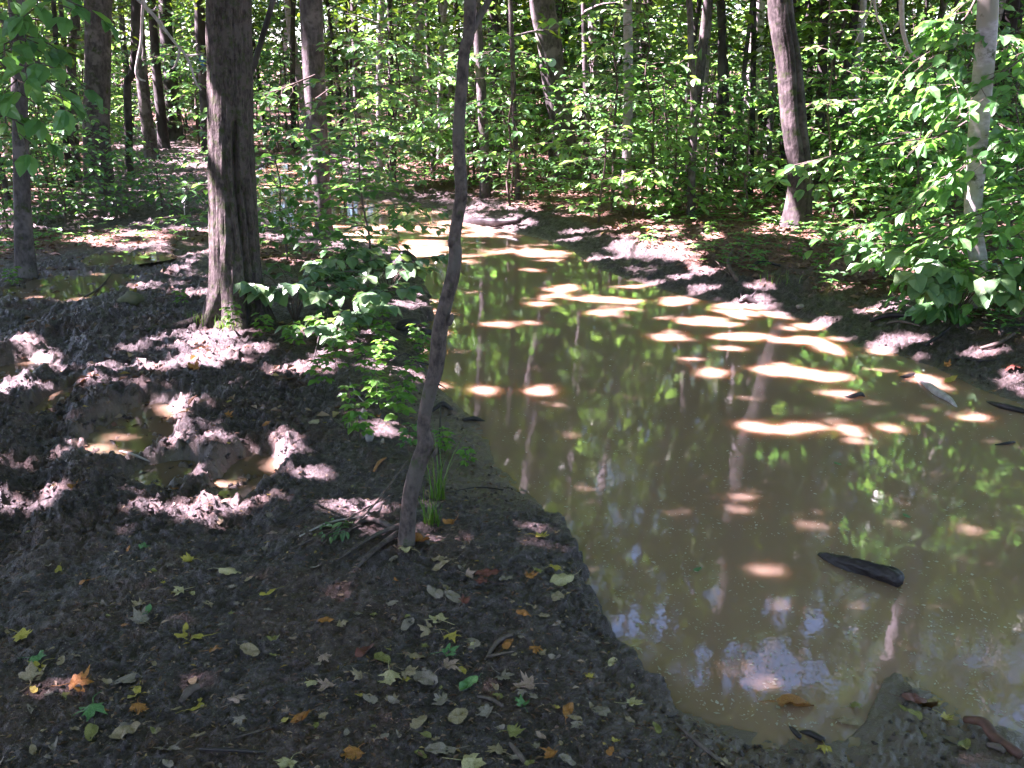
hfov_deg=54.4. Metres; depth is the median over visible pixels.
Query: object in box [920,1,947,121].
forest tree
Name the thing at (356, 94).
forest tree
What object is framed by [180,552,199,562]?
fallen leaf
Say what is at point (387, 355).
seedling
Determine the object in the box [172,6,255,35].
forest tree
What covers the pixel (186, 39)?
forest tree
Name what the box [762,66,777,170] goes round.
forest tree
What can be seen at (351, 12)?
forest tree
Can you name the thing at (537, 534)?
fallen leaf
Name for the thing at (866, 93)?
beech sapling
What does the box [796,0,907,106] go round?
forest tree
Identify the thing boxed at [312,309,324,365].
fallen stick
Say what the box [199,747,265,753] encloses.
fallen stick
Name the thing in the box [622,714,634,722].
leaf scrap
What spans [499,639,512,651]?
fallen leaf
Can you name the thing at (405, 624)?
fallen leaf
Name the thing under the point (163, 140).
dark tree
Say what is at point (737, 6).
sky
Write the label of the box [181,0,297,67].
forest tree
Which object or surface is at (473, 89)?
beech sapling
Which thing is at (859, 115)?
beech sapling
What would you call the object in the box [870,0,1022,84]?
forest tree
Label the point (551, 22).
beech sapling
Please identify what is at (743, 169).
beech sapling
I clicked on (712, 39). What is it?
beech sapling
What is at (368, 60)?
beech sapling
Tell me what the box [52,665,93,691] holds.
fallen leaf
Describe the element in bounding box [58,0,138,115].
beech sapling
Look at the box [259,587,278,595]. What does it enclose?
fallen leaf
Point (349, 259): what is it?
broadleaf shrub
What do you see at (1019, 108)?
beech sapling
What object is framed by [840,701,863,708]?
fallen leaf
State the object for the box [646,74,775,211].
beech sapling
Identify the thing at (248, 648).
fallen leaf
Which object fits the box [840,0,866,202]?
forest tree
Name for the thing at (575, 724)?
fallen leaf
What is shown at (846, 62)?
curved tree
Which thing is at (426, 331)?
mud clump
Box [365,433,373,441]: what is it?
stone
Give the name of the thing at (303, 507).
fallen stick
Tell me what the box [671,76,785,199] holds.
beech sapling
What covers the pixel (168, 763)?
leaf scrap
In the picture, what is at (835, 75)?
beech sapling
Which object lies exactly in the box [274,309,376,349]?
broadleaf shrub
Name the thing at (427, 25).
forest tree
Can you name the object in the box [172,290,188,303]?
seedling
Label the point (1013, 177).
beech sapling
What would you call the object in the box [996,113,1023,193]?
beech sapling
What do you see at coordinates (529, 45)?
forest tree
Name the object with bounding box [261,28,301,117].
beech sapling
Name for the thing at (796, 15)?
forest tree
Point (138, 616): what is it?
fallen leaf
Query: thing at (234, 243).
old tree
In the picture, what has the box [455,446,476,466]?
seedling
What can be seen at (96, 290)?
fallen stick
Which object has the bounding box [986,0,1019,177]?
forest tree
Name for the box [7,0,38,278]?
slim tree
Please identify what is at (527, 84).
beech sapling
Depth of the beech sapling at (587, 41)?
22.67 m
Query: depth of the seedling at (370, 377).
5.00 m
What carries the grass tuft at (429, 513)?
on the ground
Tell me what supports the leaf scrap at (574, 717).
on the ground
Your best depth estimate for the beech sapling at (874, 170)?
9.36 m
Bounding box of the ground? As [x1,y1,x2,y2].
[0,62,1023,767]
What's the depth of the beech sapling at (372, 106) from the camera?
17.74 m
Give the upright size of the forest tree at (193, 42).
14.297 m
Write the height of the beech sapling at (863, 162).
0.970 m
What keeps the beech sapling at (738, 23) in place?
on the ground
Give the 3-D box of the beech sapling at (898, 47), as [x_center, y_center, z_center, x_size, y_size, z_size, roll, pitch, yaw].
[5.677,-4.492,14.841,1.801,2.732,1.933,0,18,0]
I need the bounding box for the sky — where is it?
[38,0,972,61]
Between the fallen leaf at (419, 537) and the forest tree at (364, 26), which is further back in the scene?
the forest tree at (364, 26)
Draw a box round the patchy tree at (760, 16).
[743,0,765,167]
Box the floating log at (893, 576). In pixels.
[817,552,904,587]
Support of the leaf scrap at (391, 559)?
on the ground
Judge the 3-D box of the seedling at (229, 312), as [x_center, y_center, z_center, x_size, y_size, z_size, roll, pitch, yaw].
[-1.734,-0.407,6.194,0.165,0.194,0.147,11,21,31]
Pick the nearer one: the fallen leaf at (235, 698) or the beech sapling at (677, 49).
the fallen leaf at (235, 698)
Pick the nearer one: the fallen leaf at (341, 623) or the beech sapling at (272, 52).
the fallen leaf at (341, 623)
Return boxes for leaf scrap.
[27,704,33,712]
[28,683,37,692]
[29,740,36,754]
[43,689,52,698]
[48,737,57,752]
[56,656,64,664]
[56,692,69,697]
[70,726,78,729]
[99,678,111,683]
[150,726,156,735]
[162,759,173,767]
[182,622,188,635]
[217,517,222,523]
[261,634,279,640]
[318,709,327,718]
[344,725,349,734]
[380,733,388,737]
[388,553,399,561]
[388,695,402,704]
[414,750,427,758]
[416,731,431,737]
[458,666,466,673]
[466,637,484,643]
[467,641,485,647]
[490,681,498,689]
[490,691,504,697]
[493,724,504,729]
[509,754,518,759]
[517,687,527,696]
[523,692,537,698]
[523,760,534,765]
[532,742,539,749]
[533,612,549,616]
[536,731,548,741]
[538,648,546,654]
[548,654,561,659]
[563,715,581,720]
[585,673,592,680]
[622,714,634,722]
[652,721,663,737]
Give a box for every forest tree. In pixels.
[0,0,83,180]
[0,0,117,176]
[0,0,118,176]
[0,1,76,206]
[0,3,50,156]
[0,122,12,159]
[27,1,172,186]
[68,12,84,74]
[70,0,193,28]
[111,19,122,116]
[117,0,175,126]
[152,0,282,70]
[156,0,256,21]
[158,1,193,108]
[172,1,190,107]
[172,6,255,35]
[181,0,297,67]
[181,0,342,149]
[190,2,200,128]
[252,0,424,169]
[252,15,328,141]
[257,0,300,117]
[275,4,323,103]
[282,0,404,144]
[284,0,333,139]
[298,0,407,124]
[299,0,398,159]
[326,4,332,121]
[333,2,337,110]
[333,4,462,137]
[342,7,373,99]
[347,0,354,139]
[359,0,462,93]
[359,8,410,118]
[361,0,492,170]
[376,0,384,171]
[388,0,527,172]
[396,2,458,127]
[403,0,575,151]
[404,0,447,164]
[407,0,423,145]
[408,0,487,111]
[417,0,452,144]
[417,0,578,140]
[450,0,587,78]
[451,1,475,147]
[451,6,460,99]
[459,2,563,87]
[474,0,490,198]
[482,12,586,139]
[485,0,599,146]
[489,0,610,171]
[494,0,619,199]
[502,0,686,182]
[520,16,605,144]
[552,0,560,151]
[565,0,678,151]
[571,0,669,133]
[580,0,805,195]
[588,0,598,155]
[603,0,769,186]
[621,0,632,200]
[632,0,702,12]
[633,0,640,116]
[636,0,672,104]
[652,0,775,194]
[665,0,744,73]
[682,0,712,198]
[695,5,712,191]
[696,18,765,63]
[712,0,865,194]
[716,2,730,192]
[726,0,867,198]
[727,9,845,160]
[738,0,818,153]
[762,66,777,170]
[765,0,944,138]
[775,0,1001,193]
[777,1,884,163]
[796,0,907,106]
[812,0,828,189]
[825,0,835,155]
[835,1,959,150]
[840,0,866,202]
[841,0,975,120]
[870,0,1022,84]
[871,0,953,141]
[878,0,1023,161]
[889,0,1023,170]
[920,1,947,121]
[926,0,973,60]
[949,0,1005,30]
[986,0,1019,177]
[1016,0,1023,60]
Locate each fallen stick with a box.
[83,273,111,297]
[119,450,149,461]
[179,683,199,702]
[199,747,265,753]
[231,724,279,738]
[280,498,319,523]
[299,515,369,536]
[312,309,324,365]
[319,492,394,540]
[345,460,407,535]
[373,457,386,471]
[390,353,424,370]
[432,401,452,411]
[438,404,441,453]
[450,486,519,492]
[462,416,484,420]
[477,695,503,706]
[484,633,513,660]
[508,742,525,763]
[674,721,730,767]
[715,241,745,281]
[738,288,758,303]
[749,259,780,269]
[789,726,801,738]
[799,730,824,742]
[869,312,907,321]
[882,320,920,326]
[924,326,950,345]
[955,357,999,361]
[963,716,1023,758]
[980,331,1016,348]
[986,742,1005,752]
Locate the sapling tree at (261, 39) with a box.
[253,0,275,74]
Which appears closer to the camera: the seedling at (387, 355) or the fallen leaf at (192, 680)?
the fallen leaf at (192, 680)
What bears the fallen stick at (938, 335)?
on the ground
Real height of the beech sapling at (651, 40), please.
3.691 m
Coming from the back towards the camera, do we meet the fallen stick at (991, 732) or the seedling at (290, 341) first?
the seedling at (290, 341)
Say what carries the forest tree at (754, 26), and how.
on the ground
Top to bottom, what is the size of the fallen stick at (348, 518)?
0.021 m
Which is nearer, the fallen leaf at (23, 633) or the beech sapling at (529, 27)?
the fallen leaf at (23, 633)
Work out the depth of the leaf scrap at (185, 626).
3.02 m
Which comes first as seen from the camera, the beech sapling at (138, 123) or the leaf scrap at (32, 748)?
the leaf scrap at (32, 748)
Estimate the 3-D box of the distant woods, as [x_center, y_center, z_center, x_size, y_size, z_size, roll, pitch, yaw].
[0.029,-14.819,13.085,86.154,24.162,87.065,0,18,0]
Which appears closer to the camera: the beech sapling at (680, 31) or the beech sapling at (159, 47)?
the beech sapling at (680, 31)
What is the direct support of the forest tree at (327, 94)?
on the ground
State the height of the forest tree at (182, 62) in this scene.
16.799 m
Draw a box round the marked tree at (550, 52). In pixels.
[408,0,688,181]
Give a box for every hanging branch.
[135,5,145,81]
[137,0,203,89]
[854,0,903,65]
[893,0,924,63]
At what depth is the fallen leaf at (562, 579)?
3.34 m
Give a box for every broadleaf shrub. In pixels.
[233,262,360,319]
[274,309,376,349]
[296,279,424,327]
[300,240,387,295]
[319,253,448,294]
[837,238,948,280]
[879,248,1023,313]
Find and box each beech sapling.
[0,0,120,186]
[0,2,57,114]
[0,5,53,117]
[0,28,28,160]
[0,28,97,199]
[0,44,63,161]
[0,55,35,162]
[0,61,11,134]
[0,81,128,222]
[0,92,82,180]
[0,117,59,227]
[1,59,80,153]
[28,22,118,125]
[31,0,145,145]
[33,16,136,146]
[35,10,121,101]
[38,100,183,216]
[39,22,134,117]
[40,34,142,146]
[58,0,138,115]
[77,2,198,130]
[79,56,135,140]
[80,61,139,126]
[110,134,207,214]
[111,50,155,125]
[111,56,137,132]
[114,0,192,125]
[114,5,191,92]
[116,2,191,100]
[132,52,194,111]
[133,18,193,117]
[138,43,198,138]
[146,0,205,144]
[147,61,283,230]
[151,9,277,107]
[157,4,254,89]
[173,8,194,103]
[173,16,290,124]
[175,123,207,159]
[178,58,199,121]
[193,40,283,123]
[202,94,347,259]
[252,0,333,145]
[252,0,337,127]
[252,0,340,127]
[253,21,289,128]
[253,24,296,118]
[253,52,303,152]
[254,2,296,119]
[258,50,464,266]
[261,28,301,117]
[276,102,395,208]
[278,0,395,127]
[289,10,375,130]
[295,0,406,96]
[300,34,369,131]
[323,21,375,136]
[325,6,371,122]
[325,62,349,130]
[328,0,448,182]
[328,0,470,182]
[332,18,438,169]
[334,2,437,120]
[337,0,443,145]
[340,5,427,127]
[348,70,414,147]
[350,0,455,143]
[358,46,453,154]
[362,0,445,120]
[367,105,479,192]
[368,1,432,124]
[374,0,437,106]
[385,0,534,189]
[388,86,476,145]
[398,116,475,169]
[404,2,537,181]
[423,2,505,127]
[425,24,505,131]
[431,0,568,163]
[434,10,595,206]
[436,4,534,119]
[440,67,541,186]
[443,4,551,177]
[444,20,525,148]
[467,66,582,201]
[469,24,544,123]
[475,4,576,165]
[477,2,581,157]
[487,3,575,142]
[489,0,642,121]
[489,3,582,160]
[501,47,583,167]
[505,5,580,130]
[511,0,696,211]
[519,0,644,168]
[520,74,642,191]
[528,16,645,165]
[529,0,612,134]
[532,4,587,101]
[533,1,618,136]
[535,37,588,133]
[536,72,675,222]
[545,33,636,154]
[562,0,715,154]
[563,0,621,128]
[567,0,728,167]
[568,96,699,193]
[571,30,661,146]
[580,0,748,212]
[583,143,681,215]
[588,0,674,135]
[597,0,656,123]
[597,0,685,112]
[597,58,724,182]
[599,0,686,117]
[607,51,687,163]
[608,75,720,215]
[611,0,699,149]
[614,54,743,213]
[617,59,720,190]
[622,31,683,115]
[633,66,705,172]
[637,0,737,133]
[638,4,698,122]
[640,3,715,122]
[645,13,773,119]
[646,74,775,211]
[650,58,756,163]
[651,5,744,74]
[654,3,764,84]
[662,21,741,153]
[665,50,762,163]
[667,95,760,200]
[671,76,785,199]
[672,106,774,185]
[675,8,764,101]
[680,96,824,216]
[682,10,746,118]
[683,0,805,116]
[709,0,816,128]
[710,3,760,132]
[712,2,768,116]
[729,27,817,174]
[731,0,961,118]
[735,0,910,220]
[735,83,819,186]
[743,47,826,160]
[758,84,896,218]
[759,7,835,130]
[759,39,836,151]
[760,37,838,154]
[762,35,849,142]
[772,7,883,183]
[772,64,859,173]
[774,4,922,168]
[803,39,869,149]
[806,5,881,111]
[807,8,989,209]
[809,48,918,184]
[810,67,911,204]
[812,32,872,125]
[812,113,917,222]
[814,33,1023,233]
[829,0,951,94]
[834,4,898,120]
[835,2,959,171]
[835,92,953,197]
[835,124,908,198]
[839,121,901,187]
[842,117,931,196]
[847,18,1001,187]
[851,6,947,186]
[857,2,949,130]
[859,28,921,138]
[861,3,961,171]
[865,150,1023,262]
[867,0,934,105]
[870,2,1023,247]
[870,70,942,176]
[870,119,958,216]
[875,0,1023,128]
[876,22,1023,185]
[894,45,1023,173]
[899,5,1006,168]
[900,45,972,169]
[910,67,1022,209]
[913,119,1011,208]
[917,129,1023,316]
[919,0,975,57]
[929,0,1023,111]
[931,0,976,77]
[933,6,1023,128]
[940,0,1023,84]
[942,41,1023,154]
[943,21,1023,170]
[961,59,1023,178]
[987,57,1023,183]
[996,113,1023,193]
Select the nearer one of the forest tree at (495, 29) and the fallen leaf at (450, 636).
the fallen leaf at (450, 636)
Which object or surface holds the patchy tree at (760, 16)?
on the ground
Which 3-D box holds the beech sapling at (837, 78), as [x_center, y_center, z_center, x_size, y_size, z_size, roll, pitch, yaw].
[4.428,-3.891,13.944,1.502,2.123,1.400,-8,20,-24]
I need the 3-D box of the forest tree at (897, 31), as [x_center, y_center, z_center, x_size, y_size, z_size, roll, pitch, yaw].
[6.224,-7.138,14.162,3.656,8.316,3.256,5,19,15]
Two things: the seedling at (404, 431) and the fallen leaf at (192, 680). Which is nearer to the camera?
the fallen leaf at (192, 680)
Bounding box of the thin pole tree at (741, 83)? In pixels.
[583,0,779,216]
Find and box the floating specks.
[451,292,1023,731]
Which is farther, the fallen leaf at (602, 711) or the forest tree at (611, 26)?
the forest tree at (611, 26)
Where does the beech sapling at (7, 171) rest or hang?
on the ground
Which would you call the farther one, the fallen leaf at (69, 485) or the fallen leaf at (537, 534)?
the fallen leaf at (69, 485)
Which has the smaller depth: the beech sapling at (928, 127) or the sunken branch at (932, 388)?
the sunken branch at (932, 388)
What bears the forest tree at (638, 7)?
on the ground
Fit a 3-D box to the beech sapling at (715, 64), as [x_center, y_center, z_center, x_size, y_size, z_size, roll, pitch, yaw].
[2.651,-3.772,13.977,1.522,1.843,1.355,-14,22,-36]
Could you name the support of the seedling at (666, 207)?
on the ground
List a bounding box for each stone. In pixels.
[116,291,144,304]
[308,419,319,423]
[359,408,366,419]
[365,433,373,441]
[796,304,803,308]
[865,308,882,314]
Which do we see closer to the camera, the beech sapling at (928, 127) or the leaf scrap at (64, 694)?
the leaf scrap at (64, 694)
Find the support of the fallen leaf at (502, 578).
on the ground
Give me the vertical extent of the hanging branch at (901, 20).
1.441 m
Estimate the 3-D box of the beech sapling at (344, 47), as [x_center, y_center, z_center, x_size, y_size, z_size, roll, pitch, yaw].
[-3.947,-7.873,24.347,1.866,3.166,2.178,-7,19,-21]
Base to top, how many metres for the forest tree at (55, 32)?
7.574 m
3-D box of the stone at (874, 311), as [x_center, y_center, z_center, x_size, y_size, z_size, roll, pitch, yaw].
[2.528,-0.501,6.937,0.118,0.045,0.102,13,22,34]
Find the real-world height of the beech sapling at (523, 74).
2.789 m
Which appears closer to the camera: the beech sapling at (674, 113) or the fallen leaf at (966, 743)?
the fallen leaf at (966, 743)
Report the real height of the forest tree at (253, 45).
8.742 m
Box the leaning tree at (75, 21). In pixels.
[66,0,81,180]
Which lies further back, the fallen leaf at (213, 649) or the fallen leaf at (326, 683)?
the fallen leaf at (213, 649)
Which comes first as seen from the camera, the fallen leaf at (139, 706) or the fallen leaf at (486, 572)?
the fallen leaf at (139, 706)
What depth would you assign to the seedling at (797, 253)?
8.29 m
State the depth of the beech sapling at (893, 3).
15.89 m
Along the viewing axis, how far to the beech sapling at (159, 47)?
24.83 m
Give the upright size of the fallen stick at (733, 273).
0.215 m
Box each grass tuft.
[184,311,203,326]
[214,314,235,330]
[403,426,486,500]
[417,485,445,526]
[760,268,802,285]
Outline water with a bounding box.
[255,162,1023,767]
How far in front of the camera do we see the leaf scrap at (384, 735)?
2.57 m
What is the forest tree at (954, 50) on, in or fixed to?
on the ground
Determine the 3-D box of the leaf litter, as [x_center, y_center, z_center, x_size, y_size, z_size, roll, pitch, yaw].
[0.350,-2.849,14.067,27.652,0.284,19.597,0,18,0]
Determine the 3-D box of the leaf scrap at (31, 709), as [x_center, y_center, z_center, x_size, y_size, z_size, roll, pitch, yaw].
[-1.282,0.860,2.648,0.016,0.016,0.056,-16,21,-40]
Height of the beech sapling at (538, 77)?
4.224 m
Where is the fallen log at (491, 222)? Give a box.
[463,216,521,226]
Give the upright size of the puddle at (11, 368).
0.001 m
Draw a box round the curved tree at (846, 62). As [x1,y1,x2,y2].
[825,0,859,196]
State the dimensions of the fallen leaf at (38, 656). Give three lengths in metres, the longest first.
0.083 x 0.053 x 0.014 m
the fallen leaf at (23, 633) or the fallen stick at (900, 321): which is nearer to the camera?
the fallen leaf at (23, 633)
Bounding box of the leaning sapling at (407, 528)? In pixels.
[288,0,492,567]
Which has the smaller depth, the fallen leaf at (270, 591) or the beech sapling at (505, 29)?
the fallen leaf at (270, 591)
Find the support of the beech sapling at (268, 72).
on the ground
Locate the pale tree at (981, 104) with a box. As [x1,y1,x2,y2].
[746,0,1023,326]
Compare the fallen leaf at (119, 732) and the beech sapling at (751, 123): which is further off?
the beech sapling at (751, 123)
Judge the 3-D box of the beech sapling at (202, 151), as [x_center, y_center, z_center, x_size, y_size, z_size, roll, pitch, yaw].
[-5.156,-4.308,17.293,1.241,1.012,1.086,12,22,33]
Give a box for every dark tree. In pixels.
[147,0,170,148]
[158,0,184,139]
[487,3,506,157]
[758,10,773,150]
[999,1,1017,178]
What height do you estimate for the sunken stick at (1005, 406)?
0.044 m
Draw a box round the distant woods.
[39,0,1022,93]
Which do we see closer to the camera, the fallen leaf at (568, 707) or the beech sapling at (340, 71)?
the fallen leaf at (568, 707)
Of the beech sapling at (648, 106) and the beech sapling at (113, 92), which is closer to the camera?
the beech sapling at (648, 106)
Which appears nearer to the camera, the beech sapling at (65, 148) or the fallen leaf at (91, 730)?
the fallen leaf at (91, 730)
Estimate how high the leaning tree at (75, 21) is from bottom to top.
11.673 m
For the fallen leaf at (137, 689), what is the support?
on the ground
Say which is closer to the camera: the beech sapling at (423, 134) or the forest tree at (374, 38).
the beech sapling at (423, 134)
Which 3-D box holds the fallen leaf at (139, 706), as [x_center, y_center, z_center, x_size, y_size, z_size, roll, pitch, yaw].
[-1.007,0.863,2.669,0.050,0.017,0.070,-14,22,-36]
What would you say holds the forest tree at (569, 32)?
on the ground
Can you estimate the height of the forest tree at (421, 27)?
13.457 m
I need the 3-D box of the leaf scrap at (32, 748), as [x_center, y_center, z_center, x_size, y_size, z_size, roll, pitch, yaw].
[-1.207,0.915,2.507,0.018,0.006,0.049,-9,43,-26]
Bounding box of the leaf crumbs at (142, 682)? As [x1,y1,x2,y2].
[0,298,847,767]
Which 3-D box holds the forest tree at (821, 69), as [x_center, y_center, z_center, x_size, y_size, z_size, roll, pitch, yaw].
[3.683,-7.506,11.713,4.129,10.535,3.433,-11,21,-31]
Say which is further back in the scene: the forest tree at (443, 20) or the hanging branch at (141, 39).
the forest tree at (443, 20)
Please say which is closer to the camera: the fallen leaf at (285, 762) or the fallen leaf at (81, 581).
the fallen leaf at (285, 762)
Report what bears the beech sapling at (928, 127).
on the ground
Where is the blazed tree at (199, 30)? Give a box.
[194,0,207,155]
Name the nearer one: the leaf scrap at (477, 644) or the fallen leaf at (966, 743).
the fallen leaf at (966, 743)
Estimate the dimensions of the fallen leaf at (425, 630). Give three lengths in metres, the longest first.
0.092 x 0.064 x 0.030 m
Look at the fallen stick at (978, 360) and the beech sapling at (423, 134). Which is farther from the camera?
the beech sapling at (423, 134)
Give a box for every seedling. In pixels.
[1,266,22,286]
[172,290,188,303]
[221,302,242,330]
[251,312,273,338]
[280,321,305,348]
[303,354,335,389]
[304,314,327,343]
[305,518,361,544]
[315,291,340,317]
[321,338,349,371]
[330,323,359,351]
[337,384,364,410]
[339,402,375,441]
[350,343,378,370]
[359,365,384,398]
[361,376,392,413]
[367,309,392,333]
[370,323,395,351]
[371,337,397,369]
[379,388,416,424]
[391,381,417,410]
[394,422,416,451]
[397,356,427,382]
[406,322,427,343]
[409,334,430,357]
[431,426,455,451]
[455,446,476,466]
[661,199,679,216]
[703,221,719,237]
[764,215,780,233]
[789,242,806,259]
[810,253,828,273]
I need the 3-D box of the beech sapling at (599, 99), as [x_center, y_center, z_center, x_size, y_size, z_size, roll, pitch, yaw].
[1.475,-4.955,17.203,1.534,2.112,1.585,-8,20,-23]
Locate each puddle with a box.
[0,272,138,301]
[0,360,51,382]
[29,385,73,413]
[80,250,176,265]
[85,401,176,455]
[128,460,196,487]
[213,453,278,499]
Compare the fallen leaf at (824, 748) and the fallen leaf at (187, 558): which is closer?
the fallen leaf at (824, 748)
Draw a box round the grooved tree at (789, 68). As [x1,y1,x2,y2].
[767,0,917,228]
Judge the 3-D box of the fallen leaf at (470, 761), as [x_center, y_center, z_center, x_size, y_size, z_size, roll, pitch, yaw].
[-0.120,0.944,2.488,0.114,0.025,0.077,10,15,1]
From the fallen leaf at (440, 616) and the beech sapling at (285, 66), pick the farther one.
the beech sapling at (285, 66)
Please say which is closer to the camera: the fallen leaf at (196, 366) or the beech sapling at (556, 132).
the fallen leaf at (196, 366)
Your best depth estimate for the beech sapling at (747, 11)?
15.64 m
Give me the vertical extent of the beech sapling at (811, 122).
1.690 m
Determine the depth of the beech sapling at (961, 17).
14.60 m
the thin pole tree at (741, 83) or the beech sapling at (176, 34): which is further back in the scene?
the beech sapling at (176, 34)
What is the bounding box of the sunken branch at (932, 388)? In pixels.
[915,375,956,406]
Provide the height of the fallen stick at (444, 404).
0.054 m
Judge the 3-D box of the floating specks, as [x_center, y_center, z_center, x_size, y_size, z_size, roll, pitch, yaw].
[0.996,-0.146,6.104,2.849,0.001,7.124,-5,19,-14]
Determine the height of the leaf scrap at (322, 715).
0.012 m
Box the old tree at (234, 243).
[134,0,278,337]
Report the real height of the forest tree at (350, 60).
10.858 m
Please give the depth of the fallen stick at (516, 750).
2.52 m
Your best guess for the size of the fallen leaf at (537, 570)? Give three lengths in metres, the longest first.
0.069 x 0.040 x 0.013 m
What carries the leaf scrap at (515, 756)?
on the ground
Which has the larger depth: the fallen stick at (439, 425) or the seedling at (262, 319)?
the seedling at (262, 319)
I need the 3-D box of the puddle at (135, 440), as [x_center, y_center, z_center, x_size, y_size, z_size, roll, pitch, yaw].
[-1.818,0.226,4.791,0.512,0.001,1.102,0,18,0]
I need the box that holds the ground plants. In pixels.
[0,144,1023,333]
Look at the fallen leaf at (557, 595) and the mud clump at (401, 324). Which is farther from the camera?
the mud clump at (401, 324)
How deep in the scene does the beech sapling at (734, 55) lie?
16.84 m
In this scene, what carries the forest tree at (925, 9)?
on the ground
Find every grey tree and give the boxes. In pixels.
[2,0,116,194]
[253,0,456,237]
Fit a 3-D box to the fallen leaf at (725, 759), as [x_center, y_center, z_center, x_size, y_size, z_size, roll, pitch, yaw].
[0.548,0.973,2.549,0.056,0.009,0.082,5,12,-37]
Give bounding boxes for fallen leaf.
[10,628,31,641]
[17,650,45,661]
[18,660,45,691]
[26,658,53,671]
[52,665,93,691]
[55,565,61,572]
[66,478,84,488]
[72,691,106,720]
[79,576,100,584]
[84,719,98,740]
[103,673,141,683]
[109,721,147,738]
[127,680,141,697]
[128,605,149,622]
[128,696,148,714]
[131,597,150,606]
[138,542,148,548]
[140,604,151,621]
[153,737,179,749]
[171,586,191,594]
[174,633,214,639]
[175,702,204,713]
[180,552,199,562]
[187,359,199,369]
[188,676,196,683]
[190,731,205,736]
[205,645,222,651]
[210,567,241,574]
[219,410,233,416]
[220,691,248,707]
[232,711,246,725]
[236,639,259,656]
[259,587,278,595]
[275,751,301,767]
[289,708,315,722]
[304,678,317,686]
[311,616,335,621]
[316,678,338,691]
[317,650,331,662]
[334,619,347,626]
[342,743,364,761]
[351,643,373,660]
[351,667,370,679]
[363,693,380,705]
[374,651,392,668]
[378,660,401,684]
[384,693,400,704]
[386,600,398,608]
[396,665,417,678]
[397,652,425,657]
[398,545,419,552]
[399,617,413,634]
[402,668,437,684]
[407,715,426,731]
[415,533,437,543]
[417,620,443,636]
[425,742,469,753]
[426,613,454,624]
[427,585,445,602]
[430,643,459,656]
[431,555,446,561]
[432,558,455,570]
[432,692,456,705]
[433,657,460,673]
[439,514,458,527]
[441,629,459,642]
[442,753,486,767]
[444,590,460,602]
[448,706,467,723]
[456,568,474,578]
[458,594,470,608]
[459,674,480,690]
[474,568,500,576]
[474,575,495,583]
[475,703,501,718]
[485,742,512,755]
[491,666,513,679]
[496,723,525,737]
[499,575,512,580]
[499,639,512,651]
[509,609,530,615]
[513,670,546,688]
[515,694,529,711]
[524,570,537,581]
[529,639,542,653]
[533,567,543,572]
[534,531,549,536]
[540,745,558,758]
[546,564,561,570]
[550,569,580,585]
[551,591,563,600]
[559,753,581,765]
[563,702,573,720]
[570,719,582,728]
[586,706,611,715]
[606,657,616,666]
[606,742,614,755]
[615,697,642,705]
[713,756,733,767]
[760,693,813,706]
[817,742,831,753]
[829,716,857,724]
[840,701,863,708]
[889,693,926,702]
[898,704,933,722]
[905,676,931,691]
[932,709,953,719]
[944,360,951,369]
[944,375,957,381]
[958,738,970,749]
[1001,364,1023,370]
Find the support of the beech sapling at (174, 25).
on the ground
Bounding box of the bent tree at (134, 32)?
[123,0,140,175]
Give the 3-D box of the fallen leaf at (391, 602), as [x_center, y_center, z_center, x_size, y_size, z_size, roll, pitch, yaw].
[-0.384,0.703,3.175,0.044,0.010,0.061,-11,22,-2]
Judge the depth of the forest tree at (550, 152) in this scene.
14.23 m
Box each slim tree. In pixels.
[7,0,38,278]
[136,21,206,159]
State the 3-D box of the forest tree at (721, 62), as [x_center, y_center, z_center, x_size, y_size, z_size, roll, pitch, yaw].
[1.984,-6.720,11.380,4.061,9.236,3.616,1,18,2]
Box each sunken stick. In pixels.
[845,392,865,397]
[900,373,914,377]
[986,401,1023,412]
[995,441,1015,444]
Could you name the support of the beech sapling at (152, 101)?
on the ground
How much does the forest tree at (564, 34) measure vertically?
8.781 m
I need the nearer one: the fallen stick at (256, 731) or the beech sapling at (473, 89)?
the fallen stick at (256, 731)
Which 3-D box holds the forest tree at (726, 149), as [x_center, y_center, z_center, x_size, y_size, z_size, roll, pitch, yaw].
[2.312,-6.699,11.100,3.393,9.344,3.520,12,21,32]
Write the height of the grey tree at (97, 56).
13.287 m
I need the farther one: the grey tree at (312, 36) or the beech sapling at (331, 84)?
the beech sapling at (331, 84)
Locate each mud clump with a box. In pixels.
[396,318,420,330]
[421,327,431,334]
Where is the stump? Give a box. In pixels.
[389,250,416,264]
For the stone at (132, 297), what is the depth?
7.00 m
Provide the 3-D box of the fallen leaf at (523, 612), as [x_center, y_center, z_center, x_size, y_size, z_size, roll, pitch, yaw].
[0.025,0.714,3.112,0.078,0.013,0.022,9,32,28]
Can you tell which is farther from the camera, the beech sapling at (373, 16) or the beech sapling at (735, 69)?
the beech sapling at (373, 16)
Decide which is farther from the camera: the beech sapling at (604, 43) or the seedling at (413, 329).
the beech sapling at (604, 43)
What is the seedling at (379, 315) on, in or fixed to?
on the ground
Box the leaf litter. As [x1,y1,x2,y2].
[0,130,1023,426]
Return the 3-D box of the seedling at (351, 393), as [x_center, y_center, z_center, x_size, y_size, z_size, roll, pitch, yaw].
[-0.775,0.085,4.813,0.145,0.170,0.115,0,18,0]
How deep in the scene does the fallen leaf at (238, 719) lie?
2.61 m
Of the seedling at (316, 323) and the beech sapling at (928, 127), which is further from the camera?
the beech sapling at (928, 127)
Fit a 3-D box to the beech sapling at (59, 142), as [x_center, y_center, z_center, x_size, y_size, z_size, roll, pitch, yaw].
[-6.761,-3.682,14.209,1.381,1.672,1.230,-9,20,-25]

